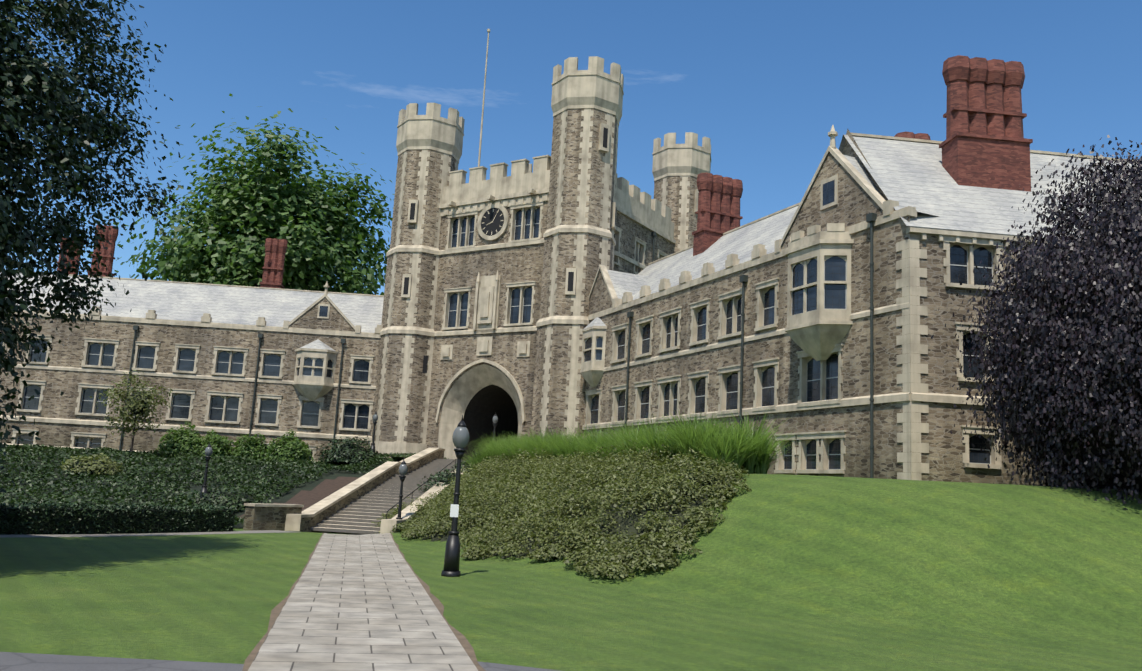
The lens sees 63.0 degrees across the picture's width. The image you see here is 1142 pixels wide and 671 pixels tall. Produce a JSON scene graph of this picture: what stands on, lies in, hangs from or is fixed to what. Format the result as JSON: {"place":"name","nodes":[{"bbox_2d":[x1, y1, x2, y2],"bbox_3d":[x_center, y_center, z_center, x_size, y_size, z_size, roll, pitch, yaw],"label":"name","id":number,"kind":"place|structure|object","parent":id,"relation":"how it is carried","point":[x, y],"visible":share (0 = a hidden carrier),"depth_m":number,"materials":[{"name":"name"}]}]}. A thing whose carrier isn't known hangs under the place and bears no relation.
{"place":"outdoors","nodes":[
{"label":"outdoors","id":0,"kind":"place"},
{"bbox_2d":[0,530,293,536],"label":"cross path","id":1,"kind":"structure","parent":0,"point":[138,534],"depth_m":30.95,"materials":[{"name":"grey stone"}]},
{"bbox_2d":[0,501,236,534],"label":"clipped hedge","id":2,"kind":"object","parent":1,"relation":"on","point":[36,518],"visible":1,"depth_m":30.79,"materials":[{"name":"green plant"}]},
{"bbox_2d":[0,443,448,527],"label":"embankment","id":3,"kind":"structure","parent":0,"point":[151,456],"depth_m":50.31,"materials":[{"name":"green plant"}]},
{"bbox_2d":[58,453,124,474],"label":"bank shrub","id":4,"kind":"object","parent":3,"relation":"on","point":[97,464],"visible":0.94,"depth_m":49.69,"materials":[{"name":"green plant"}]},
{"bbox_2d":[90,368,174,451],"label":"young tree","id":5,"kind":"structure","parent":3,"relation":"on","point":[138,402],"depth_m":56.69,"materials":[{"name":"green plant"}]},
{"bbox_2d":[154,421,205,458],"bbox_3d":[-24.977,6.813,60.252,3.696,2.590,3.370,3,-10,-1],"label":"light shrub","id":6,"kind":"object","parent":3,"relation":"on","point":[186,440],"visible":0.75,"depth_m":59.36,"materials":[{"name":"green plant"}]},
{"bbox_2d":[190,429,236,460],"bbox_3d":[-22.923,7.145,60.258,2.905,2.164,2.835,3,-10,-1],"label":"light shrub","id":7,"kind":"object","parent":3,"relation":"on","point":[219,444],"visible":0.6,"depth_m":59.68,"materials":[{"name":"green plant"}]},
{"bbox_2d":[176,482,271,507],"bbox_3d":[-16.723,7.762,45.547,4.429,1.164,4.335,3,-10,-1],"label":"bank shrub","id":8,"kind":"object","parent":3,"relation":"on","point":[236,496],"visible":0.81,"depth_m":44.52,"materials":[{"name":"green plant"}]},
{"bbox_2d":[229,433,268,462],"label":"light shrub","id":9,"kind":"object","parent":3,"relation":"on","point":[251,447],"visible":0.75,"depth_m":59.70,"materials":[{"name":"green plant"}]},
{"bbox_2d":[263,429,313,465],"bbox_3d":[-18.264,7.268,60.350,3.479,2.559,3.081,3,-10,-1],"label":"light shrub","id":10,"kind":"object","parent":3,"relation":"on","point":[294,449],"visible":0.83,"depth_m":59.58,"materials":[{"name":"green plant"}]},
{"bbox_2d":[318,434,380,463],"bbox_3d":[-14.002,7.233,59.421,3.954,1.945,3.998,3,-10,-1],"label":"shrub","id":11,"kind":"object","parent":3,"relation":"on","point":[348,451],"visible":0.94,"depth_m":58.42,"materials":[{"name":"green plant"}]},
{"bbox_2d":[370,412,377,456],"bbox_3d":[-12.600,6.385,59.592,0.480,3.186,0.480,3,-10,-1],"label":"lamp post","id":12,"kind":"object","parent":3,"relation":"on","point":[375,417],"depth_m":59.56,"materials":[{"name":"black metal"}]},
{"bbox_2d":[248,533,477,670],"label":"flagstone path","id":13,"kind":"structure","parent":0,"point":[364,602],"depth_m":14.31,"materials":[{"name":"grey stone"}]},
{"bbox_2d":[426,29,675,459],"bbox_3d":[-1.295,-6.050,68.864,14.450,33.450,16.150,-3,-11,32],"label":"gatehouse","id":14,"kind":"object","parent":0,"point":[493,229],"depth_m":62.65,"materials":[{"name":"beige stone"}]},
{"bbox_2d":[0,458,1141,670],"bbox_3d":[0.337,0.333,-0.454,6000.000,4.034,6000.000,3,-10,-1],"label":"terrain","id":15,"kind":"structure","parent":0,"point":[782,572],"depth_m":18.82,"materials":[{"name":"green plant"}]},
{"bbox_2d":[0,0,189,523],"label":"tree","id":16,"kind":"object","parent":15,"relation":"on","point":[46,93],"visible":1,"depth_m":22.60,"materials":[{"name":"green plant"}]},
{"bbox_2d":[0,225,383,460],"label":"building wing","id":17,"kind":"structure","parent":15,"relation":"on","point":[269,358],"depth_m":63.55,"materials":[{"name":"stone"}]},
{"bbox_2d":[199,442,212,505],"bbox_3d":[-17.503,6.689,44.719,0.480,3.186,0.480,3,-10,-1],"label":"lamp post","id":18,"kind":"object","parent":15,"relation":"on","point":[208,451],"visible":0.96,"depth_m":44.72,"materials":[{"name":"black metal"}]},
{"bbox_2d":[87,93,394,294],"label":"tree","id":19,"kind":"object","parent":15,"relation":"on","point":[313,224],"visible":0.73,"depth_m":78.78,"materials":[{"name":"green plant"}]},
{"bbox_2d":[0,652,560,670],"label":"asphalt drive","id":20,"kind":"structure","parent":15,"relation":"on","point":[11,661],"depth_m":10.22,"materials":[{"name":"grey asphalt"}]},
{"bbox_2d":[242,533,323,670],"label":"worn path edge","id":21,"kind":"object","parent":15,"relation":"on","point":[274,615],"visible":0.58,"depth_m":13.86,"materials":[{"name":"brown soil"}]},
{"bbox_2d":[239,476,358,517],"bbox_3d":[-13.776,7.817,47.659,14.000,3.750,18.000,3,-10,-1],"label":"mulch bed","id":22,"kind":"object","parent":15,"relation":"on","point":[325,488],"visible":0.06,"depth_m":49.33,"materials":[{"name":"brown soil"}]},
{"bbox_2d":[299,531,363,534],"bbox_3d":[-9.287,8.140,37.984,3.900,0.373,1.800,2,-10,9],"label":"stair apron","id":23,"kind":"object","parent":15,"relation":"on","point":[336,533],"visible":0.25,"depth_m":37.20,"materials":[{"name":"grey stone"}]},
{"bbox_2d":[243,447,483,533],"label":"arch stairs","id":24,"kind":"structure","parent":15,"relation":"on","point":[360,504],"depth_m":41.99,"materials":[{"name":"stone"}]},
{"bbox_2d":[492,412,497,440],"bbox_3d":[-4.808,6.367,58.256,0.480,3.186,0.480,3,-10,-1],"label":"lamp post","id":25,"kind":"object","parent":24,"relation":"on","point":[495,419],"depth_m":58.30,"materials":[{"name":"black metal"}]},
{"bbox_2d":[396,460,407,519],"bbox_3d":[-7.064,6.850,38.654,0.480,3.552,0.480,3,-10,-1],"label":"lamp post","id":26,"kind":"object","parent":15,"relation":"on","point":[403,468],"visible":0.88,"depth_m":38.70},
{"bbox_2d":[369,103,464,457],"bbox_3d":[-10.855,-3.283,66.070,4.841,26.050,4.841,9,-12,-33],"label":"turret","id":27,"kind":"object","parent":15,"relation":"on","point":[429,145],"visible":0.79,"depth_m":64.28,"materials":[{"name":"stone"}]},
{"bbox_2d":[390,533,485,670],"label":"worn path edge","id":28,"kind":"object","parent":15,"relation":"on","point":[465,644],"visible":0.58,"depth_m":13.86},
{"bbox_2d":[417,461,468,491],"bbox_3d":[-5.590,7.099,45.958,4.130,1.867,3.717,3,-10,-1],"label":"yew bush","id":29,"kind":"object","parent":15,"relation":"on","point":[442,479],"visible":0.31,"depth_m":45.33,"materials":[{"name":"green plant"}]},
{"bbox_2d":[441,415,469,576],"bbox_3d":[-2.753,3.851,22.471,0.480,3.885,0.480,3,-10,-1],"label":"lamp post","id":30,"kind":"object","parent":15,"relation":"on","point":[460,437],"visible":0.94,"depth_m":22.32,"materials":[{"name":"black metal"}]},
{"bbox_2d":[450,452,479,472],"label":"yew bush","id":31,"kind":"object","parent":15,"relation":"on","point":[462,462],"visible":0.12,"depth_m":48.45,"materials":[{"name":"green plant"}]},
{"bbox_2d":[371,439,750,578],"bbox_3d":[-1.372,5.759,33.338,8.468,4.446,24.741,7,-11,-24],"label":"juniper shrub","id":32,"kind":"object","parent":15,"relation":"on","point":[550,476],"visible":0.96,"depth_m":27.16,"materials":[{"name":"green plant"}]},
{"bbox_2d":[422,472,727,563],"bbox_3d":[0.556,6.205,32.036,26.000,3.529,38.000,3,-10,-1],"label":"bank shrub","id":33,"kind":"object","parent":15,"relation":"on","point":[623,522],"visible":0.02,"depth_m":25.55,"materials":[{"name":"green plant"}]},
{"bbox_2d":[531,56,623,439],"bbox_3d":[0.465,-4.175,59.137,4.841,26.700,4.841,9,-12,-33],"label":"turret","id":34,"kind":"object","parent":15,"relation":"on","point":[578,236],"visible":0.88,"depth_m":57.88,"materials":[{"name":"stone"}]},
{"bbox_2d":[461,408,804,473],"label":"ornamental grasses","id":35,"kind":"object","parent":15,"relation":"on","point":[749,450],"visible":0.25,"depth_m":30.81,"materials":[{"name":"green plant"}]},
{"bbox_2d":[652,132,710,252],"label":"turret","id":36,"kind":"object","parent":15,"relation":"on","point":[677,169],"visible":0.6,"depth_m":71.01,"materials":[{"name":"stone"}]},
{"bbox_2d":[580,55,1141,485],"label":"building wing","id":37,"kind":"structure","parent":15,"relation":"on","point":[819,315],"depth_m":36.71,"materials":[{"name":"stone"}]},
{"bbox_2d":[931,135,1141,509],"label":"tree","id":38,"kind":"object","parent":15,"relation":"on","point":[1076,350],"visible":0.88,"depth_m":24.50,"materials":[{"name":"purple plant"}]},
{"bbox_2d":[0,0,1141,294],"label":"sky","id":39,"kind":"structure","parent":0,"point":[767,82],"materials":[{"name":"blue"}]}
]}

